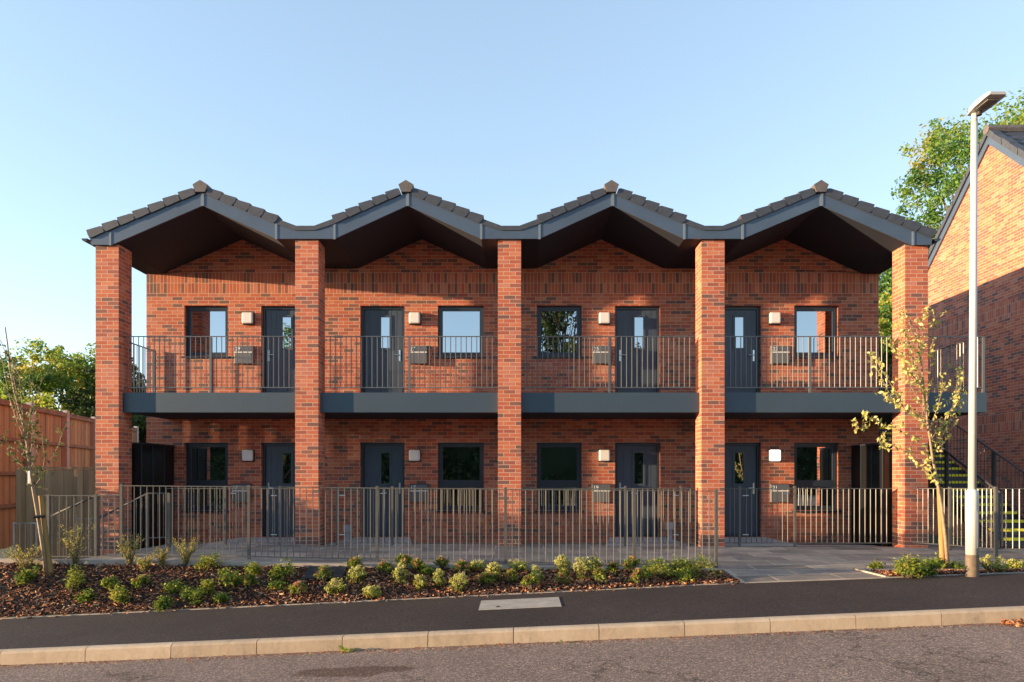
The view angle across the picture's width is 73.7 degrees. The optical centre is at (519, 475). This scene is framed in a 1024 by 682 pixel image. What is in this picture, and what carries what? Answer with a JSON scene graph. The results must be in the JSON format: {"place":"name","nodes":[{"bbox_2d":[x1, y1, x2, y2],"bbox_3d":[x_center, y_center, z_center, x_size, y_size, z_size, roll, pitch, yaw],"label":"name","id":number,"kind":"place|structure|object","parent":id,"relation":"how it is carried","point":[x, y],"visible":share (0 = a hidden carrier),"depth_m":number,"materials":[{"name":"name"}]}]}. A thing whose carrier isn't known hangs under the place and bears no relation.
{"place":"outdoors","nodes":[
{"label":"outdoors","id":0,"kind":"place"},
{"bbox_2d":[0,534,985,642],"bbox_3d":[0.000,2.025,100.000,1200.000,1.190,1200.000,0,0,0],"label":"ground","id":1,"kind":"structure","parent":0,"point":[2,552],"depth_m":18.09,"materials":[{"name":"brown soil"}]},
{"bbox_2d":[13,523,37,558],"bbox_3d":[-8.181,1.091,11.300,0.407,0.613,0.031,0,0,0],"label":"guard frame","id":2,"kind":"object","parent":1,"relation":"on","point":[36,534],"visible":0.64,"depth_m":11.29,"materials":[{"name":"metal"}]},
{"bbox_2d":[15,467,95,558],"bbox_3d":[-9.142,1.040,13.565,1.724,2.400,0.070,0,0,0],"label":"board fence","id":3,"kind":"object","parent":1,"relation":"on","point":[65,481],"visible":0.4,"depth_m":13.55,"materials":[{"name":"wood"}]},
{"bbox_2d":[0,337,136,414],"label":"broadleaf tree","id":4,"kind":"object","parent":1,"relation":"on","point":[62,368],"visible":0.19,"depth_m":28.14,"materials":[{"name":"green plant"}]},
{"bbox_2d":[0,399,138,548],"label":"wooden fence","id":5,"kind":"object","parent":1,"relation":"on","point":[78,437],"visible":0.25,"depth_m":17.02,"materials":[{"name":"brown wood"}]},
{"bbox_2d":[53,357,145,442],"bbox_3d":[-16.452,-1.397,29.038,5.284,7.510,5.737,0,0,0],"label":"broadleaf tree","id":6,"kind":"object","parent":1,"relation":"on","point":[86,398],"visible":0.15,"depth_m":27.39,"materials":[{"name":"green plant"}]},
{"bbox_2d":[0,544,1017,581],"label":"path edging","id":7,"kind":"object","parent":1,"relation":"on","point":[121,562],"visible":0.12,"depth_m":10.29,"materials":[{"name":"concrete"}]},
{"bbox_2d":[0,606,1023,664],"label":"kerb","id":8,"kind":"structure","parent":1,"relation":"on","point":[505,635],"depth_m":7.29,"materials":[{"name":"concrete"}]},
{"bbox_2d":[0,572,1023,618],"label":"pavement edging","id":9,"kind":"object","parent":1,"relation":"on","point":[510,594],"visible":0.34,"depth_m":9.39,"materials":[{"name":"concrete"}]},
{"bbox_2d":[879,303,891,392],"bbox_3d":[13.287,-1.859,24.456,5.222,8.437,5.351,0,0,40],"label":"broadleaf tree","id":10,"kind":"object","parent":1,"relation":"on","point":[885,323],"visible":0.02,"depth_m":24.27,"materials":[{"name":"green plant"}]},
{"bbox_2d":[879,90,1023,342],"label":"broadleaf tree","id":11,"kind":"object","parent":1,"relation":"on","point":[936,141],"visible":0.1,"depth_m":25.41,"materials":[{"name":"green plant"}]},
{"bbox_2d":[928,125,1023,541],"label":"brick house","id":12,"kind":"structure","parent":1,"relation":"on","point":[1000,299],"depth_m":17.70,"materials":[{"name":"brick"}]},
{"bbox_2d":[935,96,1023,197],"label":"broadleaf tree","id":13,"kind":"object","parent":1,"relation":"on","point":[1019,116],"visible":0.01,"depth_m":32.54,"materials":[{"name":"green plant"}]},
{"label":"concrete steps","id":14,"kind":"object","parent":1,"relation":"on","visible":0},
{"bbox_2d":[51,496,99,558],"bbox_3d":[-7.209,1.009,10.980,0.878,1.381,0.045,0,0,0],"label":"step handrail","id":15,"kind":"object","parent":14,"relation":"on","point":[70,507],"visible":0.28,"depth_m":10.97,"materials":[{"name":"grey metal"}]},
{"bbox_2d":[100,492,170,554],"bbox_3d":[-6.968,1.046,12.320,1.327,1.478,0.045,0,0,0],"label":"step handrail","id":16,"kind":"object","parent":14,"relation":"on","point":[168,537],"visible":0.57,"depth_m":12.31,"materials":[{"name":"grey metal"}]},
{"bbox_2d":[0,562,1023,619],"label":"bark mulch","id":17,"kind":"object","parent":0,"point":[712,578],"visible":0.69,"depth_m":9.73,"materials":[{"name":"brown wood"}]},
{"bbox_2d":[4,543,41,569],"bbox_3d":[-7.379,1.224,10.166,0.475,0.432,0.551,0,0,42],"label":"planted shrub","id":18,"kind":"object","parent":17,"relation":"on","point":[22,565],"visible":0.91,"depth_m":10.16,"materials":[{"name":"green plant"}]},
{"bbox_2d":[14,562,39,584],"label":"planted shrub","id":19,"kind":"object","parent":17,"relation":"on","point":[27,576],"visible":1,"depth_m":9.91,"materials":[{"name":"green plant"}]},
{"bbox_2d":[0,327,74,576],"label":"sapling","id":20,"kind":"object","parent":17,"relation":"on","point":[15,389],"visible":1,"depth_m":10.05,"materials":[{"name":"green plant"}]},
{"bbox_2d":[38,495,52,574],"bbox_3d":[-7.026,0.953,10.135,0.260,1.306,0.070,0,0,12],"label":"stake","id":21,"kind":"object","parent":17,"relation":"on","point":[45,532],"visible":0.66,"depth_m":10.11,"materials":[{"name":"brown wood"}]},
{"bbox_2d":[62,564,88,593],"bbox_3d":[-6.414,1.492,9.845,0.420,0.442,0.311,0,0,41],"label":"planted shrub","id":22,"kind":"object","parent":17,"relation":"on","point":[73,580],"visible":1,"depth_m":9.80,"materials":[{"name":"green plant"}]},
{"bbox_2d":[60,522,95,566],"bbox_3d":[-6.637,1.060,10.208,0.470,0.685,0.466,0,0,0],"label":"planted shrub","id":23,"kind":"object","parent":17,"relation":"on","point":[74,557],"visible":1,"depth_m":10.21,"materials":[{"name":"green plant"}]},
{"bbox_2d":[104,581,132,604],"bbox_3d":[-5.636,1.654,9.560,0.413,0.347,0.270,0,0,0],"label":"planted shrub","id":24,"kind":"object","parent":17,"relation":"on","point":[120,595],"visible":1,"depth_m":9.53,"materials":[{"name":"green plant"}]},
{"bbox_2d":[116,534,143,564],"bbox_3d":[-5.859,1.131,10.265,0.385,0.514,0.319,0,0,0],"label":"planted shrub","id":25,"kind":"object","parent":17,"relation":"on","point":[128,555],"visible":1,"depth_m":10.25,"materials":[{"name":"green plant"}]},
{"bbox_2d":[152,594,176,611],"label":"planted shrub","id":26,"kind":"object","parent":17,"relation":"on","point":[162,603],"visible":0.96,"depth_m":9.42,"materials":[{"name":"green plant"}]},
{"bbox_2d":[161,579,186,594],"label":"planted shrub","id":27,"kind":"object","parent":17,"relation":"on","point":[175,586],"visible":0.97,"depth_m":9.75,"materials":[{"name":"green plant"}]},
{"bbox_2d":[172,537,198,565],"bbox_3d":[-5.012,1.148,10.265,0.372,0.484,0.307,0,0,7],"label":"planted shrub","id":28,"kind":"object","parent":17,"relation":"on","point":[185,557],"visible":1,"depth_m":10.25,"materials":[{"name":"green plant"}]},
{"bbox_2d":[177,583,205,605],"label":"planted shrub","id":29,"kind":"object","parent":17,"relation":"on","point":[191,595],"visible":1,"depth_m":9.51,"materials":[{"name":"green plant"}]},
{"bbox_2d":[193,551,223,571],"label":"planted shrub","id":30,"kind":"object","parent":17,"relation":"on","point":[205,562],"visible":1,"depth_m":10.19,"materials":[{"name":"green plant"}]},
{"bbox_2d":[217,567,244,589],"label":"planted shrub","id":31,"kind":"object","parent":17,"relation":"on","point":[229,580],"visible":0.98,"depth_m":9.76,"materials":[{"name":"green plant"}]},
{"bbox_2d":[267,557,296,579],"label":"planted shrub","id":32,"kind":"object","parent":17,"relation":"on","point":[277,570],"visible":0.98,"depth_m":9.95,"materials":[{"name":"green plant"}]},
{"bbox_2d":[303,566,346,580],"bbox_3d":[-2.872,1.466,10.095,0.573,0.198,0.290,0,0,0],"label":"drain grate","id":33,"kind":"object","parent":17,"relation":"on","point":[339,572],"visible":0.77,"depth_m":10.07,"materials":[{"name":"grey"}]},
{"bbox_2d":[324,577,346,593],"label":"planted shrub","id":34,"kind":"object","parent":17,"relation":"on","point":[335,587],"visible":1,"depth_m":9.59,"materials":[{"name":"green plant"}]},
{"bbox_2d":[346,565,367,582],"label":"planted shrub","id":35,"kind":"object","parent":17,"relation":"on","point":[357,577],"visible":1,"depth_m":9.85,"materials":[{"name":"green plant"}]},
{"bbox_2d":[391,560,409,583],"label":"planted shrub","id":36,"kind":"object","parent":17,"relation":"on","point":[400,573],"visible":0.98,"depth_m":9.83,"materials":[{"name":"green plant"}]},
{"bbox_2d":[448,572,468,592],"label":"planted shrub","id":37,"kind":"object","parent":17,"relation":"on","point":[459,582],"visible":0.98,"depth_m":9.52,"materials":[{"name":"green plant"}]},
{"bbox_2d":[520,572,539,589],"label":"planted shrub","id":38,"kind":"object","parent":17,"relation":"on","point":[531,578],"visible":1,"depth_m":9.43,"materials":[{"name":"green plant"}]},
{"bbox_2d":[555,566,571,585],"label":"planted shrub","id":39,"kind":"object","parent":17,"relation":"on","point":[565,575],"visible":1,"depth_m":9.56,"materials":[{"name":"green plant"}]},
{"bbox_2d":[572,556,592,579],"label":"planted shrub","id":40,"kind":"object","parent":17,"relation":"on","point":[584,568],"visible":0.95,"depth_m":9.85,"materials":[{"name":"green plant"}]},
{"bbox_2d":[628,568,648,584],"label":"planted shrub","id":41,"kind":"object","parent":17,"relation":"on","point":[637,574],"visible":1,"depth_m":9.47,"materials":[{"name":"green plant"}]},
{"bbox_2d":[640,554,722,578],"bbox_3d":[2.319,1.296,9.817,1.158,0.419,0.721,0,0,0],"label":"planted shrub","id":42,"kind":"object","parent":17,"relation":"on","point":[693,566],"visible":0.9,"depth_m":9.75,"materials":[{"name":"green plant"}]},
{"bbox_2d":[668,567,698,582],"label":"planted shrub","id":43,"kind":"object","parent":17,"relation":"on","point":[686,577],"visible":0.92,"depth_m":9.56,"materials":[{"name":"green plant"}]},
{"bbox_2d":[892,553,933,578],"bbox_3d":[5.395,1.250,9.398,0.602,0.384,0.522,0,0,-34],"label":"planted shrub","id":44,"kind":"object","parent":17,"relation":"on","point":[915,567],"visible":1,"depth_m":9.32,"materials":[{"name":"green plant"}]},
{"bbox_2d":[979,554,1010,572],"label":"planted shrub","id":45,"kind":"object","parent":17,"relation":"on","point":[995,566],"visible":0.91,"depth_m":9.53,"materials":[{"name":"green plant"}]},
{"bbox_2d":[0,623,1023,681],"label":"road","id":46,"kind":"structure","parent":0,"point":[981,653],"depth_m":6.51,"materials":[{"name":"grey asphalt"}]},
{"bbox_2d":[0,623,1011,669],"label":"kerb grit","id":47,"kind":"object","parent":46,"relation":"on","point":[482,645],"visible":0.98,"depth_m":7.22,"materials":[{"name":"grey gravel"}]},
{"bbox_2d":[0,573,1023,648],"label":"pavement","id":48,"kind":"structure","parent":0,"point":[741,600],"depth_m":8.25,"materials":[{"name":"black asphalt"}]},
{"bbox_2d":[479,597,561,609],"bbox_3d":[0.004,1.685,8.720,1.024,0.152,0.600,0,0,0],"label":"access cover","id":49,"kind":"object","parent":48,"relation":"on","point":[519,603],"visible":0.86,"depth_m":8.69,"materials":[{"name":"concrete"}]},
{"bbox_2d":[965,91,1005,576],"bbox_3d":[6.206,-1.796,9.120,0.247,6.445,0.520,0,0,0],"label":"street lamp","id":50,"kind":"object","parent":48,"relation":"on","point":[978,107],"visible":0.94,"depth_m":9.26,"materials":[{"name":"metal"}]},
{"bbox_2d":[0,0,1023,410],"label":"sky","id":51,"kind":"structure","parent":0,"point":[302,112],"materials":[{"name":"blue"}]},
{"bbox_2d":[84,544,1023,568],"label":"forecourt paving","id":52,"kind":"structure","parent":0,"point":[791,557],"depth_m":11.87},
{"bbox_2d":[44,494,119,556],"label":"front railing","id":53,"kind":"object","parent":52,"relation":"on","point":[49,506],"visible":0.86,"depth_m":10.84,"materials":[{"name":"metal"}]},
{"bbox_2d":[120,484,246,556],"bbox_3d":[-5.309,0.735,10.814,2.077,1.193,0.044,0,0,2],"label":"front railing","id":54,"kind":"object","parent":52,"relation":"on","point":[122,513],"visible":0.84,"depth_m":10.81,"materials":[{"name":"metal"}]},
{"bbox_2d":[167,487,226,544],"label":"garden railing","id":55,"kind":"object","parent":52,"relation":"on","point":[225,515],"visible":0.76,"depth_m":13.21,"materials":[{"name":"metal"}]},
{"bbox_2d":[227,488,278,542],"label":"garden gate","id":56,"kind":"structure","parent":52,"relation":"on","point":[272,495],"depth_m":13.21,"materials":[{"name":"metal"}]},
{"bbox_2d":[279,486,294,544],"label":"garden railing","id":57,"kind":"object","parent":52,"relation":"on","point":[284,515],"visible":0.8,"depth_m":13.21,"materials":[{"name":"metal"}]},
{"bbox_2d":[247,485,374,559],"bbox_3d":[-3.265,0.759,10.739,2.059,1.208,0.044,0,0,2],"label":"front railing","id":58,"kind":"object","parent":52,"relation":"on","point":[249,556],"visible":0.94,"depth_m":10.74,"materials":[{"name":"metal"}]},
{"bbox_2d":[339,488,390,542],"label":"garden gate","id":59,"kind":"structure","parent":52,"relation":"on","point":[367,515],"depth_m":13.21,"materials":[{"name":"metal"}]},
{"bbox_2d":[375,486,503,561],"bbox_3d":[-1.238,0.784,10.663,2.041,1.223,0.044,0,0,2],"label":"front railing","id":60,"kind":"object","parent":52,"relation":"on","point":[377,558],"visible":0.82,"depth_m":10.66,"materials":[{"name":"metal"}]},
{"bbox_2d":[391,486,497,544],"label":"garden railing","id":61,"kind":"object","parent":52,"relation":"on","point":[392,517],"visible":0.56,"depth_m":13.21,"materials":[{"name":"metal"}]},
{"bbox_2d":[82,180,986,555],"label":"apartment building","id":62,"kind":"structure","parent":52,"relation":"on","point":[820,256],"depth_m":14.80,"materials":[{"name":"brick"}]},
{"bbox_2d":[132,343,155,392],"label":"balcony railing","id":63,"kind":"object","parent":62,"relation":"attached to","point":[153,390],"visible":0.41,"depth_m":14.45,"materials":[{"name":"grey metal"}]},
{"bbox_2d":[132,442,174,549],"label":"bin store","id":64,"kind":"structure","parent":62,"relation":"attached to","point":[152,463],"depth_m":13.92,"materials":[{"name":"black wood"}]},
{"bbox_2d":[181,443,228,511],"bbox_3d":[-6.797,0.050,14.855,1.043,1.515,0.200,0,0,0],"label":"window","id":65,"kind":"structure","parent":62,"relation":"in","point":[206,463],"depth_m":14.92,"materials":[{"name":"grey glass"}]},
{"bbox_2d":[181,306,229,357],"bbox_3d":[-6.797,-3.105,14.855,1.043,1.141,0.200,0,0,0],"label":"window","id":66,"kind":"structure","parent":62,"relation":"in","point":[200,320],"depth_m":14.92,"materials":[{"name":"grey"}]},
{"bbox_2d":[124,336,294,392],"bbox_3d":[-6.104,-2.124,13.180,3.509,1.115,0.051,0,0,0],"label":"balcony railing","id":67,"kind":"object","parent":62,"relation":"attached to","point":[210,387],"visible":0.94,"depth_m":13.18,"materials":[{"name":"grey metal"}]},
{"bbox_2d":[234,346,253,363],"bbox_3d":[-5.944,-2.599,14.731,0.392,0.401,0.134,0,0,0],"label":"letterbox","id":68,"kind":"object","parent":62,"relation":"attached to","point":[244,354],"visible":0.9,"depth_m":14.68,"materials":[{"name":"grey metal"}]},
{"bbox_2d":[263,307,294,392],"bbox_3d":[-5.125,-2.614,14.908,0.957,2.109,0.115,0,0,0],"label":"door","id":69,"kind":"structure","parent":62,"relation":"in","point":[277,321],"depth_m":14.91,"materials":[{"name":"grey"}]},
{"bbox_2d":[263,443,294,536],"bbox_3d":[-5.125,0.316,14.908,0.957,2.047,0.115,0,0,0],"label":"door","id":70,"kind":"structure","parent":62,"relation":"in","point":[278,461],"depth_m":14.91,"materials":[{"name":"grey"}]},
{"bbox_2d":[361,307,403,392],"bbox_3d":[-2.975,-2.614,14.908,0.957,2.109,0.115,0,0,0],"label":"door","id":71,"kind":"structure","parent":62,"relation":"in","point":[375,321],"depth_m":14.91,"materials":[{"name":"grey"}]},
{"bbox_2d":[361,443,403,536],"bbox_3d":[-2.975,0.316,14.908,0.957,2.047,0.115,0,0,0],"label":"door","id":72,"kind":"structure","parent":62,"relation":"in","point":[381,466],"depth_m":14.91,"materials":[{"name":"grey metal"}]},
{"bbox_2d":[325,336,497,392],"bbox_3d":[-2.091,-2.124,13.180,3.330,1.115,0.051,0,0,0],"label":"balcony railing","id":73,"kind":"object","parent":62,"relation":"attached to","point":[409,387],"visible":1,"depth_m":13.18,"materials":[{"name":"grey metal"}]},
{"bbox_2d":[409,484,427,501],"bbox_3d":[-2.178,0.383,14.731,0.392,0.401,0.134,0,0,0],"label":"letterbox","id":74,"kind":"object","parent":62,"relation":"attached to","point":[418,495],"visible":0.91,"depth_m":14.68,"materials":[{"name":"grey metal"}]},
{"bbox_2d":[411,346,427,363],"bbox_3d":[-2.185,-2.599,14.731,0.392,0.401,0.134,0,0,0],"label":"letterbox","id":75,"kind":"object","parent":62,"relation":"attached to","point":[414,354],"visible":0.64,"depth_m":14.68,"materials":[{"name":"grey metal"}]},
{"bbox_2d":[435,306,485,357],"bbox_3d":[-1.276,-3.105,14.855,1.099,1.141,0.200,0,0,0],"label":"window","id":76,"kind":"structure","parent":62,"relation":"in","point":[452,320],"depth_m":14.92,"materials":[{"name":"grey"}]},
{"bbox_2d":[435,443,485,511],"bbox_3d":[-1.276,0.050,14.855,1.099,1.515,0.200,0,0,0],"label":"window","id":77,"kind":"structure","parent":62,"relation":"in","point":[460,465],"depth_m":14.92,"materials":[{"name":"grey glass"}]},
{"bbox_2d":[535,306,583,357],"bbox_3d":[0.860,-3.105,14.855,1.071,1.141,0.200,0,0,0],"label":"window","id":78,"kind":"structure","parent":62,"relation":"in","point":[551,320],"depth_m":14.92,"materials":[{"name":"grey"}]},
{"bbox_2d":[535,443,583,511],"bbox_3d":[0.860,0.050,14.855,1.071,1.515,0.200,0,0,0],"label":"window","id":79,"kind":"structure","parent":62,"relation":"in","point":[558,464],"depth_m":14.92,"materials":[{"name":"grey glass"}]},
{"bbox_2d":[592,346,607,363],"bbox_3d":[1.765,-2.599,14.731,0.392,0.401,0.134,0,0,0],"label":"letterbox","id":80,"kind":"object","parent":62,"relation":"attached to","point":[598,354],"visible":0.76,"depth_m":14.68,"materials":[{"name":"grey metal"}]},
{"bbox_2d":[592,484,609,501],"bbox_3d":[1.755,0.383,14.731,0.392,0.401,0.134,0,0,0],"label":"letterbox","id":81,"kind":"object","parent":62,"relation":"attached to","point":[596,495],"visible":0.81,"depth_m":14.68,"materials":[{"name":"grey metal"}]},
{"bbox_2d":[522,336,694,392],"bbox_3d":[1.711,-2.124,13.180,3.349,1.115,0.051,0,0,0],"label":"balcony railing","id":82,"kind":"object","parent":62,"relation":"attached to","point":[609,387],"visible":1,"depth_m":13.18,"materials":[{"name":"grey metal"}]},
{"bbox_2d":[615,307,659,392],"bbox_3d":[2.559,-2.614,14.908,0.985,2.109,0.115,0,0,0],"label":"door","id":83,"kind":"structure","parent":62,"relation":"in","point":[629,321],"depth_m":14.91,"materials":[{"name":"grey"}]},
{"bbox_2d":[615,443,659,536],"bbox_3d":[2.559,0.316,14.908,0.985,2.047,0.115,0,0,0],"label":"door","id":84,"kind":"structure","parent":62,"relation":"in","point":[635,466],"depth_m":14.91,"materials":[{"name":"grey"}]},
{"bbox_2d":[725,307,759,392],"bbox_3d":[4.751,-2.614,14.908,0.957,2.109,0.115,0,0,0],"label":"door","id":85,"kind":"structure","parent":62,"relation":"in","point":[739,321],"depth_m":14.91,"materials":[{"name":"grey"}]},
{"bbox_2d":[725,443,759,536],"bbox_3d":[4.751,0.316,14.908,0.957,2.047,0.115,0,0,0],"label":"door","id":86,"kind":"structure","parent":62,"relation":"in","point":[742,463],"depth_m":14.91,"materials":[{"name":"grey"}]},
{"bbox_2d":[769,484,789,501],"bbox_3d":[5.604,0.383,14.731,0.392,0.401,0.134,0,0,0],"label":"letterbox","id":87,"kind":"object","parent":62,"relation":"attached to","point":[779,492],"visible":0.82,"depth_m":14.68,"materials":[{"name":"grey metal"}]},
{"bbox_2d":[770,346,789,363],"bbox_3d":[5.611,-2.599,14.731,0.392,0.401,0.134,0,0,0],"label":"letterbox","id":88,"kind":"object","parent":62,"relation":"attached to","point":[779,354],"visible":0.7,"depth_m":14.68,"materials":[{"name":"grey metal"}]},
{"bbox_2d":[725,336,892,392],"bbox_3d":[5.579,-2.124,13.180,3.225,1.115,0.051,0,0,0],"label":"balcony railing","id":89,"kind":"object","parent":62,"relation":"attached to","point":[809,387],"visible":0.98,"depth_m":13.18,"materials":[{"name":"grey metal"}]},
{"bbox_2d":[792,306,841,357],"bbox_3d":[6.436,-3.105,14.855,1.071,1.141,0.200,0,0,0],"label":"window","id":90,"kind":"structure","parent":62,"relation":"in","point":[808,320],"depth_m":14.92,"materials":[{"name":"grey"}]},
{"bbox_2d":[792,443,841,511],"bbox_3d":[6.436,0.050,14.855,1.071,1.515,0.200,0,0,0],"label":"window","id":91,"kind":"structure","parent":62,"relation":"in","point":[815,464],"depth_m":14.92,"materials":[{"name":"grey"}]},
{"bbox_2d":[879,337,981,392],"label":"balcony railing","id":92,"kind":"object","parent":62,"relation":"attached to","point":[937,369],"visible":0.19,"depth_m":14.29,"materials":[{"name":"grey metal"}]},
{"bbox_2d":[912,487,951,550],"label":"front railing","id":93,"kind":"object","parent":62,"relation":"attached to","point":[949,519],"visible":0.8,"depth_m":12.65,"materials":[{"name":"metal"}]},
{"bbox_2d":[929,336,984,392],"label":"balcony railing","id":94,"kind":"object","parent":62,"relation":"attached to","point":[982,387],"visible":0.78,"depth_m":13.18,"materials":[{"name":"grey metal"}]},
{"bbox_2d":[504,487,632,564],"bbox_3d":[0.764,0.808,10.588,2.012,1.238,0.044,0,0,2],"label":"front railing","id":95,"kind":"object","parent":52,"relation":"on","point":[505,525],"visible":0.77,"depth_m":10.59,"materials":[{"name":"metal"}]},
{"bbox_2d":[522,486,626,545],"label":"garden railing","id":96,"kind":"object","parent":52,"relation":"on","point":[625,517],"visible":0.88,"depth_m":13.21,"materials":[{"name":"metal"}]},
{"bbox_2d":[627,488,678,542],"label":"garden gate","id":97,"kind":"structure","parent":52,"relation":"on","point":[653,515],"depth_m":13.21,"materials":[{"name":"metal"}]},
{"bbox_2d":[633,488,717,567],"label":"front railing","id":98,"kind":"object","parent":52,"relation":"on","point":[715,491],"visible":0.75,"depth_m":10.52,"materials":[{"name":"metal"}]},
{"bbox_2d":[680,486,694,545],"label":"garden railing","id":99,"kind":"object","parent":52,"relation":"on","point":[681,488],"visible":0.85,"depth_m":13.21,"materials":[{"name":"metal"}]},
{"bbox_2d":[725,486,740,546],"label":"garden railing","id":100,"kind":"object","parent":52,"relation":"on","point":[739,516],"visible":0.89,"depth_m":13.21,"materials":[{"name":"metal"}]},
{"bbox_2d":[741,488,792,542],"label":"garden gate","id":101,"kind":"structure","parent":52,"relation":"on","point":[746,495],"depth_m":13.21,"materials":[{"name":"metal"}]},
{"bbox_2d":[793,486,892,546],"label":"garden railing","id":102,"kind":"object","parent":52,"relation":"on","point":[794,516],"visible":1,"depth_m":13.21,"materials":[{"name":"metal"}]},
{"bbox_2d":[851,442,891,545],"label":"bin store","id":103,"kind":"structure","parent":52,"relation":"on","point":[871,465],"depth_m":13.93,"materials":[{"name":"black"}]},
{"bbox_2d":[851,305,966,567],"bbox_3d":[5.954,-0.570,10.426,1.845,3.976,0.716,0,0,-6],"label":"sapling","id":104,"kind":"object","parent":52,"relation":"on","point":[939,429],"visible":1,"depth_m":10.40,"materials":[{"name":"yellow plant"}]},
{"bbox_2d":[936,487,945,567],"bbox_3d":[6.466,0.873,10.470,0.130,1.376,0.078,0,0,11],"label":"tree stake","id":105,"kind":"object","parent":52,"relation":"on","point":[941,545],"visible":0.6,"depth_m":10.44,"materials":[{"name":"brown wood"}]},
{"bbox_2d":[879,418,1023,548],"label":"outside staircase","id":106,"kind":"structure","parent":52,"relation":"on","point":[951,473],"depth_m":14.22,"materials":[{"name":"grey metal"}]},
{"bbox_2d":[949,487,997,557],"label":"front railing","id":107,"kind":"object","parent":52,"relation":"on","point":[995,548],"visible":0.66,"depth_m":11.62,"materials":[{"name":"metal"}]},
{"bbox_2d":[999,488,1023,548],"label":"front railing","id":108,"kind":"object","parent":52,"relation":"on","point":[1012,518],"visible":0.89,"depth_m":11.48,"materials":[{"name":"metal"}]},
{"bbox_2d":[727,569,881,581],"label":"entrance path","id":109,"kind":"structure","parent":0,"point":[750,575],"depth_m":9.89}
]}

